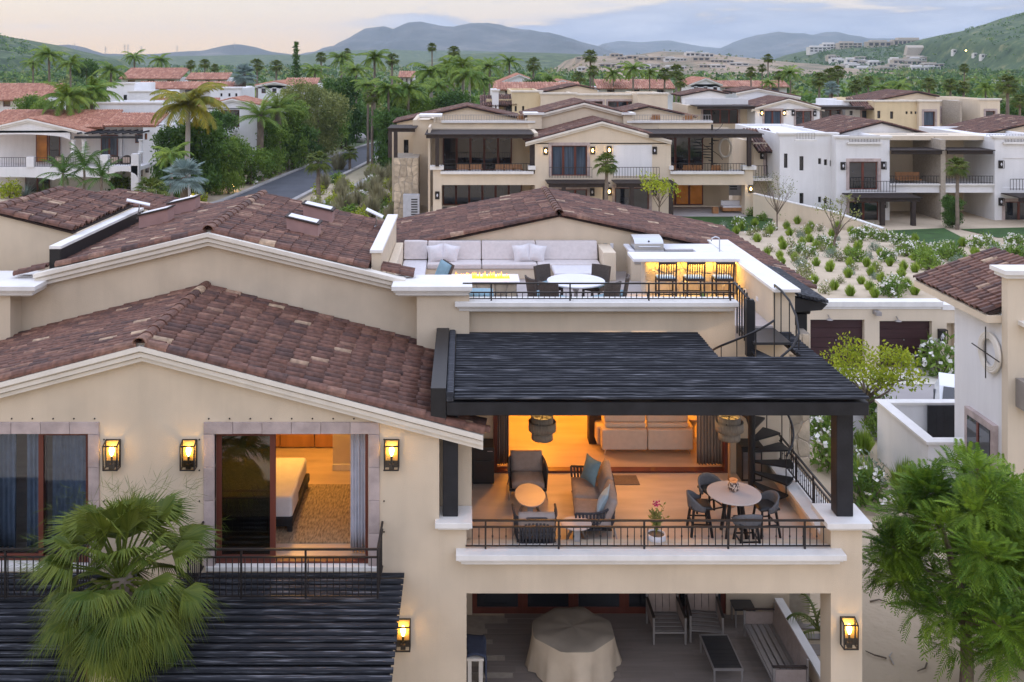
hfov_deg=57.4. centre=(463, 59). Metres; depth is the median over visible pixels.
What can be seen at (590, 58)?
fan palm
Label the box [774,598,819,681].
kerb wall
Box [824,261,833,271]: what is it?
grass tuft
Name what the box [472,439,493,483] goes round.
fridge
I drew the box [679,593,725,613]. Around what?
sliding door
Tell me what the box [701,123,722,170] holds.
spiral staircase
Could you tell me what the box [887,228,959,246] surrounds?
lawn
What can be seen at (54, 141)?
window
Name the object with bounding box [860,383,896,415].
oleander bush
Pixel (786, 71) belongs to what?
feather palm
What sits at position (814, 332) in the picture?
door panel
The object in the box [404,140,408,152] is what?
window
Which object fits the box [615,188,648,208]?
window
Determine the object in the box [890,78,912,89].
feather palm
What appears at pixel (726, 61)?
hillside house
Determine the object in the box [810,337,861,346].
door panel
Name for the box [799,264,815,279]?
sparse shrub
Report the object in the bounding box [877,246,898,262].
oleander bush
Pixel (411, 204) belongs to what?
air conditioner
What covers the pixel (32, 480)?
curtain
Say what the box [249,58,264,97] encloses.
fan palm
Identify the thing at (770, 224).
oleander bush
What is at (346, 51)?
fan palm
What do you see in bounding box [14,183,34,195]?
blue agave
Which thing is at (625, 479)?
doormat
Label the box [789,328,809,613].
stone pier
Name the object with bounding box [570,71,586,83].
fan palm
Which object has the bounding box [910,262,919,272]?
grass tuft
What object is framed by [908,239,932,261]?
green shrub
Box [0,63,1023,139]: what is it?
woodland
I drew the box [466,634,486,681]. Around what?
towel
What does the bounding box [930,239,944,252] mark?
oleander bush
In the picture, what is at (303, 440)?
wardrobe
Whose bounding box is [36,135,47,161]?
window
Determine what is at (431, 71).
royal palm
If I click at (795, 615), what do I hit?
patio palm
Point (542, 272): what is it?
wicker chair
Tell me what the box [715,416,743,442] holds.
pendant lamp
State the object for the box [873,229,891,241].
oleander bush
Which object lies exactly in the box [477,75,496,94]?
feather palm
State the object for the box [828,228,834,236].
grass tuft
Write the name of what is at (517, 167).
teak chair
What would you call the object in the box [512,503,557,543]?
armchair
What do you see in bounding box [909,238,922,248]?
oleander bush
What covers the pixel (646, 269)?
bar counter
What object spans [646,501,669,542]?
potted plant
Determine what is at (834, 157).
white house
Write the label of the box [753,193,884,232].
boundary wall
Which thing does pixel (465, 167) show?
teak chair
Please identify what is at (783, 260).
grass tuft
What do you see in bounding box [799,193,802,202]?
window
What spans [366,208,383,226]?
antenna
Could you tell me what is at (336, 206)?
straw grass
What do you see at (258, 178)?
oleander bush
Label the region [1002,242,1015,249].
oleander bush
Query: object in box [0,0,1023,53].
sky
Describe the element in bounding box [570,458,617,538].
outdoor sofa
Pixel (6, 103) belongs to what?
window
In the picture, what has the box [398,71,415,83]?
red roofed house
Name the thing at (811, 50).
hillside house
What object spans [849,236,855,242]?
sparse shrub
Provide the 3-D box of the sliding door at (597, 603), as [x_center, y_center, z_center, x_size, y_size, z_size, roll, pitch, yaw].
[3.325,12.425,23.035,1.250,2.450,0.070,0,0,0]
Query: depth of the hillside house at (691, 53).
875.92 m
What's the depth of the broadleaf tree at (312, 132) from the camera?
113.61 m
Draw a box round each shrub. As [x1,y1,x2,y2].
[0,175,22,198]
[105,171,130,190]
[133,176,169,211]
[192,188,208,201]
[311,182,326,194]
[324,189,340,203]
[329,169,345,183]
[332,173,344,188]
[338,200,361,212]
[345,179,355,191]
[351,204,368,216]
[378,196,393,212]
[382,177,388,188]
[743,207,752,214]
[744,225,755,235]
[755,171,797,229]
[756,212,767,220]
[760,228,771,237]
[766,243,774,251]
[784,235,795,247]
[786,248,793,255]
[790,252,802,262]
[790,255,811,267]
[795,230,805,237]
[795,265,804,274]
[799,258,813,271]
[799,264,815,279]
[800,247,813,259]
[815,224,825,230]
[816,239,827,251]
[817,280,832,293]
[822,246,840,257]
[831,247,846,260]
[837,275,846,283]
[843,242,866,261]
[848,260,858,269]
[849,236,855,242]
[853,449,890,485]
[858,409,876,437]
[864,249,873,258]
[867,241,880,250]
[868,270,879,279]
[873,261,883,272]
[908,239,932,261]
[911,246,944,269]
[926,245,941,259]
[934,240,951,258]
[940,241,967,261]
[948,252,966,262]
[1005,242,1023,256]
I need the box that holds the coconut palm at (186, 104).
[149,82,229,196]
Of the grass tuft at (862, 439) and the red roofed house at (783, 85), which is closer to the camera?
the grass tuft at (862, 439)
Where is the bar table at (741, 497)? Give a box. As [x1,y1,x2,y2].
[707,481,761,538]
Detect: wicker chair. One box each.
[525,275,539,296]
[533,264,562,294]
[538,281,568,296]
[582,264,610,296]
[590,281,621,296]
[619,273,629,296]
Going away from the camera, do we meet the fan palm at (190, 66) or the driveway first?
the driveway
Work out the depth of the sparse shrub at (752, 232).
65.34 m
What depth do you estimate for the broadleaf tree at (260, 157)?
98.39 m
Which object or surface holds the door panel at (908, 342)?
in the garage
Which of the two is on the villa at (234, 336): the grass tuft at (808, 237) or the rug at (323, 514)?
the rug at (323, 514)
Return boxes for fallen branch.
[865,650,886,658]
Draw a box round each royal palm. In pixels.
[407,62,448,99]
[422,76,454,96]
[433,57,464,92]
[439,55,485,94]
[450,65,489,101]
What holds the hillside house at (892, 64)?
on the hill at (802, 56)
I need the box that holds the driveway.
[810,384,934,439]
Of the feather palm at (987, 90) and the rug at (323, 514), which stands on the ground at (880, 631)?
the feather palm at (987, 90)
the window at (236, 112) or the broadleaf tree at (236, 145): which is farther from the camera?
the window at (236, 112)
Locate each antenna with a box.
[126,198,149,218]
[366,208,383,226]
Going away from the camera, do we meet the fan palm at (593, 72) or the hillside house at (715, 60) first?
the fan palm at (593, 72)
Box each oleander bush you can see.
[239,156,267,184]
[356,188,368,202]
[731,216,749,225]
[763,220,776,230]
[789,241,807,253]
[801,245,819,256]
[810,416,830,429]
[810,416,860,452]
[810,426,862,472]
[811,233,826,243]
[823,236,839,247]
[848,226,868,240]
[853,454,897,512]
[859,224,872,234]
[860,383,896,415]
[868,227,882,238]
[872,276,907,297]
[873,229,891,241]
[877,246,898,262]
[883,271,910,291]
[885,230,897,239]
[889,231,911,247]
[894,239,915,256]
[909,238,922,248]
[910,332,954,376]
[916,241,936,250]
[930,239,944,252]
[930,252,943,265]
[937,239,950,247]
[945,239,957,248]
[965,235,986,248]
[978,231,995,244]
[986,239,1001,247]
[1002,231,1016,241]
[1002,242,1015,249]
[1004,233,1023,246]
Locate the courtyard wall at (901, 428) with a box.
[875,399,964,503]
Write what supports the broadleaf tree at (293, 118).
on the ground at (880, 631)
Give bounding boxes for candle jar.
[727,477,739,491]
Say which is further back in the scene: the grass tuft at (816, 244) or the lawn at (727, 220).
the lawn at (727, 220)
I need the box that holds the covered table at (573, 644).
[525,606,621,681]
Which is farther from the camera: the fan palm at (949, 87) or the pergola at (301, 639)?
the fan palm at (949, 87)
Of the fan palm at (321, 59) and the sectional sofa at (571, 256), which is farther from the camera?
the fan palm at (321, 59)
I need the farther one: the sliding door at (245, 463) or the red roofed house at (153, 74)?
the red roofed house at (153, 74)
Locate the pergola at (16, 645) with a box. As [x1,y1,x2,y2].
[0,573,137,681]
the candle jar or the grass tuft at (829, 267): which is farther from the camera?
the grass tuft at (829, 267)
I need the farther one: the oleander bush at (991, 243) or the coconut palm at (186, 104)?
the coconut palm at (186, 104)
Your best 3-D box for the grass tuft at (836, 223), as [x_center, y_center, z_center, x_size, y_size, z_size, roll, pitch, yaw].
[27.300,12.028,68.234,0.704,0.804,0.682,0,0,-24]
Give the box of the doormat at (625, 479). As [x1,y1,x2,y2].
[613,475,639,484]
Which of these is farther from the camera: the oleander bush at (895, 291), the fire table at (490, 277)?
the oleander bush at (895, 291)
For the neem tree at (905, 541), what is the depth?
19.50 m
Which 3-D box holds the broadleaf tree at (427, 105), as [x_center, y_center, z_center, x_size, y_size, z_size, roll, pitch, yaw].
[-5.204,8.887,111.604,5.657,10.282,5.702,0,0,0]
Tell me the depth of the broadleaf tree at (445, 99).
111.16 m
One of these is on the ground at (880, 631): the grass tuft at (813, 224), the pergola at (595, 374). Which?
the grass tuft at (813, 224)
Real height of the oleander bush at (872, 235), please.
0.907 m
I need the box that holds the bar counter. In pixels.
[623,236,739,293]
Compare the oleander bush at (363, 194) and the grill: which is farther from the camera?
the oleander bush at (363, 194)
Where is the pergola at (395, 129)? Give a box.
[387,125,417,157]
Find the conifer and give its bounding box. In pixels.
[290,41,301,77]
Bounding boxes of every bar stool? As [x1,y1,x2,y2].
[686,490,713,537]
[696,472,726,522]
[731,514,761,543]
[752,490,781,538]
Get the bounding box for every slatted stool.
[655,262,677,296]
[683,262,705,296]
[711,262,734,297]
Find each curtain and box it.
[0,434,16,547]
[27,434,37,547]
[52,435,85,542]
[350,434,364,552]
[497,416,508,464]
[697,416,721,464]
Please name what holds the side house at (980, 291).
on the ground at (880, 631)
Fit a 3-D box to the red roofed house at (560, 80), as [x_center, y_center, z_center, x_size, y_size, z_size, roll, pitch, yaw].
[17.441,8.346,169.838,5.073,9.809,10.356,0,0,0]
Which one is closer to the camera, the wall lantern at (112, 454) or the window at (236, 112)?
the wall lantern at (112, 454)
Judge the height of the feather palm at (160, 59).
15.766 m
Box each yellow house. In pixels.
[480,83,668,113]
[816,89,1001,129]
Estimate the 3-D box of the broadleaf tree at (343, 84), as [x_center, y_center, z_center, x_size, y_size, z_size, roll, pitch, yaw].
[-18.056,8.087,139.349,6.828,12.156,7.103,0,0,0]
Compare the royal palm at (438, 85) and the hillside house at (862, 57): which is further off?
the hillside house at (862, 57)
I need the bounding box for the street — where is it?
[228,144,379,199]
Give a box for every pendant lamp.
[528,416,555,442]
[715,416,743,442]
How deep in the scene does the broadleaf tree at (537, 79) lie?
139.47 m
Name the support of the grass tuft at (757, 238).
on the ground at (880, 631)
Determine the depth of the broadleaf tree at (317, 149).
119.92 m
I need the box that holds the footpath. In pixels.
[322,177,365,202]
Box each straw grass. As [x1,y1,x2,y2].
[310,196,324,204]
[315,172,331,188]
[325,200,341,210]
[330,150,345,169]
[331,182,345,195]
[331,186,355,210]
[335,180,349,193]
[337,175,349,185]
[350,187,363,205]
[353,178,370,196]
[358,190,381,217]
[363,163,374,179]
[366,176,379,193]
[368,164,386,180]
[368,172,383,185]
[370,181,386,198]
[374,186,390,208]
[382,201,393,218]
[384,161,391,179]
[386,177,391,191]
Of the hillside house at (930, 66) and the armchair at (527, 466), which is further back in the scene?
the hillside house at (930, 66)
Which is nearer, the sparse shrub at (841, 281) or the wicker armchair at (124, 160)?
the sparse shrub at (841, 281)
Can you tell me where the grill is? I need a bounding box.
[630,234,663,263]
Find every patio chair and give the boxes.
[646,593,686,644]
[685,593,723,642]
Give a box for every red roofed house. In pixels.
[0,83,72,111]
[118,67,188,81]
[141,81,252,95]
[152,95,270,166]
[185,72,232,81]
[255,80,300,114]
[286,77,322,112]
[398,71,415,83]
[492,81,578,94]
[494,73,531,81]
[550,78,571,81]
[594,79,674,112]
[677,76,723,101]
[715,80,789,97]
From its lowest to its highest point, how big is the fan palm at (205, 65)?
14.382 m
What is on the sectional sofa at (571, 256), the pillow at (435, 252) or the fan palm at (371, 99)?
the pillow at (435, 252)
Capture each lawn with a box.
[686,215,772,230]
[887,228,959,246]
[962,227,1023,237]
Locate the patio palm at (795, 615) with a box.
[786,593,819,641]
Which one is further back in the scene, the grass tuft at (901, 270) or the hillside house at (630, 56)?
the hillside house at (630, 56)
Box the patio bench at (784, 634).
[743,602,808,681]
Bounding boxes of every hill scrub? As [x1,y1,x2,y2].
[0,33,82,82]
[567,49,794,75]
[793,43,978,70]
[853,13,1023,81]
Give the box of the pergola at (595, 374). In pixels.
[443,332,869,515]
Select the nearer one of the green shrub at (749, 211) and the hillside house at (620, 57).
the green shrub at (749, 211)
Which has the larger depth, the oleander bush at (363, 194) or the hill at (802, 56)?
the hill at (802, 56)
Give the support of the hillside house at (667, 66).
on the hill at (570, 63)
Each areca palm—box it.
[35,150,87,186]
[50,141,109,189]
[76,155,121,190]
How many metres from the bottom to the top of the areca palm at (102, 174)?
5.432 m
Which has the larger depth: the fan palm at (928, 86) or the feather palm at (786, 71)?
the feather palm at (786, 71)
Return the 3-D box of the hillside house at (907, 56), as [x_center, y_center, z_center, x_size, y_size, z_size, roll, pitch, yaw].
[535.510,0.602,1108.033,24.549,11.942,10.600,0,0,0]
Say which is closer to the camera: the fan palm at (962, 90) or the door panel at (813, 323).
the door panel at (813, 323)
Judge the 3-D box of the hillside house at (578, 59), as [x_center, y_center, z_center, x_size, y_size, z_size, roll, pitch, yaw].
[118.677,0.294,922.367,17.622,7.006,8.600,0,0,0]
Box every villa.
[0,100,183,193]
[0,186,871,681]
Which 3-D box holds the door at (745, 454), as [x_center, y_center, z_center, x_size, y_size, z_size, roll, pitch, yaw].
[6.930,9.770,22.452,0.420,0.640,0.014,0,0,0]
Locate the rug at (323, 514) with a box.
[276,484,350,542]
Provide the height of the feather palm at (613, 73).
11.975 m
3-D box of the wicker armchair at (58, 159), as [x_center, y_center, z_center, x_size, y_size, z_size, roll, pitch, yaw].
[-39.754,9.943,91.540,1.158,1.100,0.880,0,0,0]
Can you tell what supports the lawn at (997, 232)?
on the ground at (880, 631)
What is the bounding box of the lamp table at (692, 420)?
[688,416,696,442]
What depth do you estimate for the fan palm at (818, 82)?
139.59 m
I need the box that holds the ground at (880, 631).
[0,67,1023,681]
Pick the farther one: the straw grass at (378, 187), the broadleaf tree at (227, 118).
the broadleaf tree at (227, 118)
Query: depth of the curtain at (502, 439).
23.30 m
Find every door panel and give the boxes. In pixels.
[810,320,861,327]
[810,328,861,336]
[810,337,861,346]
[810,347,861,356]
[823,357,861,365]
[879,321,928,328]
[879,329,928,337]
[879,338,927,347]
[879,348,924,356]
[879,357,922,365]
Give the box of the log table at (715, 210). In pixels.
[712,207,718,213]
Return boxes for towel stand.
[467,655,483,681]
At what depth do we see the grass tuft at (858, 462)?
29.79 m
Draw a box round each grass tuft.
[731,225,739,233]
[738,221,745,229]
[751,218,758,225]
[753,232,761,241]
[762,246,770,253]
[766,226,773,233]
[775,250,784,258]
[777,256,786,263]
[778,238,787,249]
[782,220,790,228]
[785,228,793,235]
[793,215,801,223]
[798,237,805,244]
[803,225,811,233]
[804,233,813,241]
[806,220,814,228]
[808,272,819,284]
[811,239,820,248]
[811,257,820,265]
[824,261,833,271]
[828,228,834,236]
[828,277,839,289]
[834,220,841,227]
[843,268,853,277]
[844,282,855,295]
[845,255,853,265]
[847,225,855,234]
[852,241,862,249]
[853,426,874,454]
[853,453,874,482]
[856,274,865,283]
[861,256,871,266]
[864,278,874,289]
[865,264,875,274]
[869,285,879,297]
[876,246,882,255]
[876,272,886,282]
[884,255,894,265]
[887,456,913,493]
[896,265,905,276]
[898,259,907,269]
[901,276,912,287]
[908,283,920,294]
[910,232,919,241]
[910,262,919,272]
[958,236,967,246]
[969,245,975,253]
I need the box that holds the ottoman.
[469,288,493,296]
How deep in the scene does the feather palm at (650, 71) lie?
137.45 m
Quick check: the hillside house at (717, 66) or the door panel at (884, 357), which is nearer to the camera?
the door panel at (884, 357)
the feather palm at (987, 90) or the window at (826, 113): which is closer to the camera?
the window at (826, 113)
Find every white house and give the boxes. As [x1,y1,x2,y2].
[107,82,254,100]
[670,86,864,166]
[732,114,1023,225]
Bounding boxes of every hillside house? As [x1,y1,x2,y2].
[575,56,586,63]
[577,67,586,71]
[598,63,615,67]
[610,53,622,56]
[614,64,633,68]
[616,56,625,59]
[625,55,644,58]
[636,56,653,60]
[637,64,656,69]
[642,63,660,66]
[654,56,667,60]
[663,57,675,61]
[663,65,679,70]
[676,58,686,60]
[684,52,699,55]
[690,56,709,61]
[697,64,709,67]
[699,52,713,56]
[708,59,722,62]
[710,64,725,67]
[722,59,732,62]
[727,62,748,65]
[806,46,830,54]
[819,42,834,48]
[825,55,839,60]
[828,58,841,63]
[834,59,843,63]
[835,41,861,48]
[841,62,863,64]
[844,57,853,61]
[845,64,865,67]
[854,56,873,58]
[854,66,874,69]
[864,40,891,47]
[865,61,884,65]
[875,65,894,70]
[885,63,899,66]
[890,38,918,45]
[890,58,904,63]
[897,64,911,68]
[903,55,926,59]
[904,59,926,64]
[908,57,924,59]
[908,65,928,70]
[919,62,944,67]
[923,65,940,68]
[979,54,985,60]
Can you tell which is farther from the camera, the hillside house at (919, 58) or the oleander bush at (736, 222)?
the hillside house at (919, 58)
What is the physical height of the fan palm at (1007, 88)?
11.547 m
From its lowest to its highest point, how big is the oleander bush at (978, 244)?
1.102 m
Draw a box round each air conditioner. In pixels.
[403,194,419,216]
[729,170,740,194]
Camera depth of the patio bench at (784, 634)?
21.12 m
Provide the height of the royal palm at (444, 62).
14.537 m
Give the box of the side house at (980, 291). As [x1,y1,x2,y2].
[913,247,1023,482]
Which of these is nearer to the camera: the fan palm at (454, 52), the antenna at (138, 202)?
the antenna at (138, 202)
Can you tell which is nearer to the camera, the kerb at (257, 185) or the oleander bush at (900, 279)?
the oleander bush at (900, 279)
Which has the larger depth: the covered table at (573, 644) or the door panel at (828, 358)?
the door panel at (828, 358)
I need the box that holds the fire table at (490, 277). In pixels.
[451,272,519,296]
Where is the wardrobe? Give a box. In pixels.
[276,433,332,446]
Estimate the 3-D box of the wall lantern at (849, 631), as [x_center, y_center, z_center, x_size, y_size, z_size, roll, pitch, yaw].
[7.720,11.490,18.700,0.300,0.560,0.200,0,0,0]
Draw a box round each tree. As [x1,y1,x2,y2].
[8,91,42,109]
[30,97,64,109]
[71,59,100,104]
[149,124,200,197]
[160,112,232,197]
[203,108,238,184]
[208,134,254,194]
[233,145,276,184]
[255,120,291,178]
[269,94,311,170]
[278,77,327,164]
[281,122,320,167]
[289,82,355,156]
[305,142,325,163]
[315,112,350,154]
[319,99,377,146]
[320,74,362,148]
[358,106,384,137]
[369,106,410,169]
[380,85,425,136]
[398,92,439,113]
[432,88,475,107]
[522,76,544,81]
[636,169,680,210]
[815,192,862,245]
[820,331,930,423]
[862,438,1023,681]
[938,452,1023,670]
[939,193,965,227]
[1000,99,1023,115]
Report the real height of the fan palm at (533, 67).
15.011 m
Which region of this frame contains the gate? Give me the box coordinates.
[927,405,954,436]
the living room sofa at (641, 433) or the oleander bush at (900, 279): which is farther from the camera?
the oleander bush at (900, 279)
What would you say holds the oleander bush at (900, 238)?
on the ground at (880, 631)
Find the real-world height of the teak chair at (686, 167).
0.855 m
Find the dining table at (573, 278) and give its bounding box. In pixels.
[547,274,604,296]
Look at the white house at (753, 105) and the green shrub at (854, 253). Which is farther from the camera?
the white house at (753, 105)
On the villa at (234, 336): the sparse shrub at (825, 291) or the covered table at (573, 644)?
the covered table at (573, 644)
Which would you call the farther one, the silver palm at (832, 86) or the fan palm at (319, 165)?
the silver palm at (832, 86)
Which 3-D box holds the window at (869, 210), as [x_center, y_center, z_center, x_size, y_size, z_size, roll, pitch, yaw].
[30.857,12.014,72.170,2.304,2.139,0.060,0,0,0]
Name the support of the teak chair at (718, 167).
on the duplex house at (561, 145)
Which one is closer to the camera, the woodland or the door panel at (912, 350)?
the door panel at (912, 350)
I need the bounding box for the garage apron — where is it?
[839,368,954,383]
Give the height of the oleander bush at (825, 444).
1.518 m
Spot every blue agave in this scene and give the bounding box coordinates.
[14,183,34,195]
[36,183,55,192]
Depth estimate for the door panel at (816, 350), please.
41.52 m
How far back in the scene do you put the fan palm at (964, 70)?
189.78 m
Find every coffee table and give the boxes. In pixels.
[515,483,544,511]
[699,634,743,681]
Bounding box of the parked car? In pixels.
[933,372,954,398]
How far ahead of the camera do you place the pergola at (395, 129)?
76.12 m
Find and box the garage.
[807,298,954,367]
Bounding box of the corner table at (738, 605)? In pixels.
[730,600,755,627]
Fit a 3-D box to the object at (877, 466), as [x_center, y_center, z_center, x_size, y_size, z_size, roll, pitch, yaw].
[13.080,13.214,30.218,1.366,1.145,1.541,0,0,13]
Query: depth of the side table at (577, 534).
19.38 m
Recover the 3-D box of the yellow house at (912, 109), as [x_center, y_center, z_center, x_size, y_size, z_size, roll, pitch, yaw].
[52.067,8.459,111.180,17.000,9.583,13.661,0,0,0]
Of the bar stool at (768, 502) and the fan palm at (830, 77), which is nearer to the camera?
the bar stool at (768, 502)
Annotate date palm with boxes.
[233,91,288,180]
[263,84,304,174]
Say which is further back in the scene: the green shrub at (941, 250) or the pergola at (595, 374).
the green shrub at (941, 250)
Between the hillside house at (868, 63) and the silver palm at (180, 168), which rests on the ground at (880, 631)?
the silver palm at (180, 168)
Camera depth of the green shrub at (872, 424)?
33.88 m
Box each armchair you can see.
[52,155,64,165]
[110,155,119,164]
[121,155,130,164]
[507,450,548,500]
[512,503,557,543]
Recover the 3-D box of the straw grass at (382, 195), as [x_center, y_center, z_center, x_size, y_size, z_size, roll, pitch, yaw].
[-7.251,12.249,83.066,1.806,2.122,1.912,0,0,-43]
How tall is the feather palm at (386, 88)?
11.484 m
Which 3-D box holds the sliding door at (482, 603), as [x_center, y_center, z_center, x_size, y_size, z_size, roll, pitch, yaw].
[0.825,12.425,23.035,1.250,2.450,0.070,0,0,0]
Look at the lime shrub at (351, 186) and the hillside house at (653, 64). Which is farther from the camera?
the hillside house at (653, 64)
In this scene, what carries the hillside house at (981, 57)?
on the hill at (1008, 59)
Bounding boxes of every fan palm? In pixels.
[9,464,230,681]
[186,60,196,72]
[199,59,209,72]
[210,63,219,72]
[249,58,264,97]
[269,60,283,80]
[304,151,333,200]
[315,51,326,82]
[341,145,358,168]
[344,48,350,88]
[362,88,381,166]
[385,53,399,84]
[426,43,436,93]
[447,45,460,100]
[525,57,541,78]
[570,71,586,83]
[582,49,598,88]
[586,65,598,86]
[593,152,619,199]
[657,67,671,91]
[667,64,683,101]
[674,76,686,101]
[745,66,756,86]
[757,63,766,87]
[762,53,773,88]
[772,70,785,90]
[810,72,827,97]
[821,67,839,97]
[831,65,846,96]
[848,79,863,94]
[861,76,874,92]
[919,77,938,92]
[942,78,958,95]
[943,155,970,229]
[956,81,971,96]
[958,63,969,96]
[994,73,1022,114]
[1009,93,1023,115]
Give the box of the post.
[728,443,735,507]
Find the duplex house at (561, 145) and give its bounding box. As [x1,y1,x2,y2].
[392,97,763,216]
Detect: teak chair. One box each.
[457,164,468,170]
[470,164,481,170]
[495,164,503,170]
[504,164,513,170]
[513,164,522,170]
[517,114,524,120]
[650,114,659,120]
[682,165,692,170]
[683,114,692,120]
[692,165,701,170]
[711,165,720,170]
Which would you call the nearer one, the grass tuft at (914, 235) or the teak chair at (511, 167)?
the grass tuft at (914, 235)
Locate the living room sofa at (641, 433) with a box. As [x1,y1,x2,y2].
[595,416,693,454]
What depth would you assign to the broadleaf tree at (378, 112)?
156.56 m
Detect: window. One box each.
[4,101,9,106]
[25,177,49,191]
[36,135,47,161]
[49,135,59,161]
[101,135,117,155]
[135,134,142,142]
[223,110,238,126]
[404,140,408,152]
[443,138,511,169]
[443,185,521,204]
[506,106,511,111]
[552,146,586,175]
[558,189,586,195]
[608,101,631,107]
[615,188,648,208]
[671,138,702,168]
[673,185,702,204]
[703,109,737,123]
[764,111,780,123]
[784,154,786,167]
[796,111,810,124]
[799,156,802,169]
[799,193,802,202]
[821,110,839,117]
[849,162,876,189]
[849,202,877,219]
[862,110,865,117]
[924,111,933,125]
[964,406,997,477]
[986,111,993,115]
[1005,202,1023,219]
[1016,378,1023,410]
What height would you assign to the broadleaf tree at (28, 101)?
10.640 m
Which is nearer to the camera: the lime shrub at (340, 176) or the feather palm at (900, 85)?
the lime shrub at (340, 176)
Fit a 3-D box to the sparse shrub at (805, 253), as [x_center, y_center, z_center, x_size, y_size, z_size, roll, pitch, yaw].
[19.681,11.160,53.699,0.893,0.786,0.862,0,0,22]
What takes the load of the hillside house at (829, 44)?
on the hill at (802, 56)
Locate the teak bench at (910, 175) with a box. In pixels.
[895,172,921,179]
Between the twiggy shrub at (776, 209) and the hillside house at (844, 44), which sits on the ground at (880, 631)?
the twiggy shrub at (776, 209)
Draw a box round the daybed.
[720,200,741,210]
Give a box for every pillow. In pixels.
[426,243,442,261]
[435,259,454,274]
[443,243,460,261]
[512,243,531,261]
[529,243,546,261]
[580,453,601,486]
[597,484,609,511]
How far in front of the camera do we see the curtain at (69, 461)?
19.55 m
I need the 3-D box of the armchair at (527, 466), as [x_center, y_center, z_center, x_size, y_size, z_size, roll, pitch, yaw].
[1.480,9.724,21.901,0.950,0.861,0.886,0,0,0]
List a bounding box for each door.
[0,435,46,559]
[38,434,87,561]
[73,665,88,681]
[216,434,275,560]
[472,593,522,613]
[523,593,573,613]
[574,593,623,613]
[624,593,669,613]
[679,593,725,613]
[743,452,760,478]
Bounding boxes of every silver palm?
[159,157,206,197]
[229,62,257,86]
[821,81,839,97]
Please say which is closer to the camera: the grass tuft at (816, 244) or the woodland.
the grass tuft at (816, 244)
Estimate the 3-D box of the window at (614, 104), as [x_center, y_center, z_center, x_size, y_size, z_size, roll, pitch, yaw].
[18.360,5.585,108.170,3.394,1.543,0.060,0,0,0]
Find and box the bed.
[276,458,309,531]
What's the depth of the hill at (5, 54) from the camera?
950.83 m
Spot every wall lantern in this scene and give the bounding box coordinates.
[102,439,120,470]
[179,439,196,470]
[384,439,398,470]
[395,618,410,651]
[840,616,858,649]
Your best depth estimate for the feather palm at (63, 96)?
95.99 m
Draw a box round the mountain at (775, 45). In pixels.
[709,32,894,58]
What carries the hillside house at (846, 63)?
on the hill at (802, 56)
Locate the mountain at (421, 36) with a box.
[298,22,624,55]
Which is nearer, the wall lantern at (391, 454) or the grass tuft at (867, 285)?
the wall lantern at (391, 454)
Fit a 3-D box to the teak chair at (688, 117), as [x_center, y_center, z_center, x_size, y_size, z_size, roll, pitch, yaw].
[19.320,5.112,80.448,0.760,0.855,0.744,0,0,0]
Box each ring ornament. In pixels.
[718,138,731,157]
[971,327,1001,377]
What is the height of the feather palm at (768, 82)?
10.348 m
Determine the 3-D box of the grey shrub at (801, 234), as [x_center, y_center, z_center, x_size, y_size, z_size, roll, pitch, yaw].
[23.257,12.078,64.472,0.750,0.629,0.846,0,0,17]
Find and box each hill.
[0,36,146,71]
[58,45,144,55]
[100,55,435,66]
[138,44,291,55]
[307,49,500,57]
[415,52,580,71]
[554,51,891,77]
[773,46,954,70]
[892,12,1023,70]
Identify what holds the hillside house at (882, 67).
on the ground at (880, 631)
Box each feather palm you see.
[19,56,44,82]
[28,44,71,81]
[38,81,98,115]
[52,54,85,86]
[59,75,123,109]
[94,61,128,81]
[120,49,147,67]
[148,53,172,67]
[148,142,193,196]
[300,63,330,79]
[325,51,357,78]
[340,61,373,102]
[350,77,384,164]
[355,49,391,110]
[368,81,407,133]
[383,76,433,111]
[474,57,505,94]
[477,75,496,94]
[498,54,523,74]
[538,72,562,81]
[600,66,624,91]
[616,61,649,90]
[640,67,660,90]
[760,77,779,89]
[775,65,803,93]
[870,81,892,91]
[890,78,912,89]
[973,82,997,97]
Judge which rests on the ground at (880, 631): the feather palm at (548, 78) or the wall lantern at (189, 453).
the feather palm at (548, 78)
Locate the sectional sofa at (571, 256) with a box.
[387,240,615,280]
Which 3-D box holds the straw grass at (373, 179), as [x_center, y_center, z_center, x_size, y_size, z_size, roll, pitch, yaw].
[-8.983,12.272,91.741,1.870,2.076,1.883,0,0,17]
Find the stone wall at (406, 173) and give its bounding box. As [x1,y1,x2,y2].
[394,153,420,217]
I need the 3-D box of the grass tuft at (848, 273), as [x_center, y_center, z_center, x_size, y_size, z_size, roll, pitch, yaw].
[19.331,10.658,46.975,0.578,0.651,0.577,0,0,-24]
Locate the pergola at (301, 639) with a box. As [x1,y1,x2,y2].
[120,573,403,681]
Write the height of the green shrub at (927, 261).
1.429 m
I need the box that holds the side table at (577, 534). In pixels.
[561,516,591,541]
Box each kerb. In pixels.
[209,142,374,202]
[292,156,378,199]
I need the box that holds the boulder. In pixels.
[353,133,365,142]
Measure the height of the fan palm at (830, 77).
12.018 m
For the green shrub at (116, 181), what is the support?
on the ground at (880, 631)
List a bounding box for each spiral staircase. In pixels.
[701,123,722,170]
[712,281,799,499]
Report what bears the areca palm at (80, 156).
on the ground at (880, 631)
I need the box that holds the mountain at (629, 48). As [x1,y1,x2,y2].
[599,40,719,54]

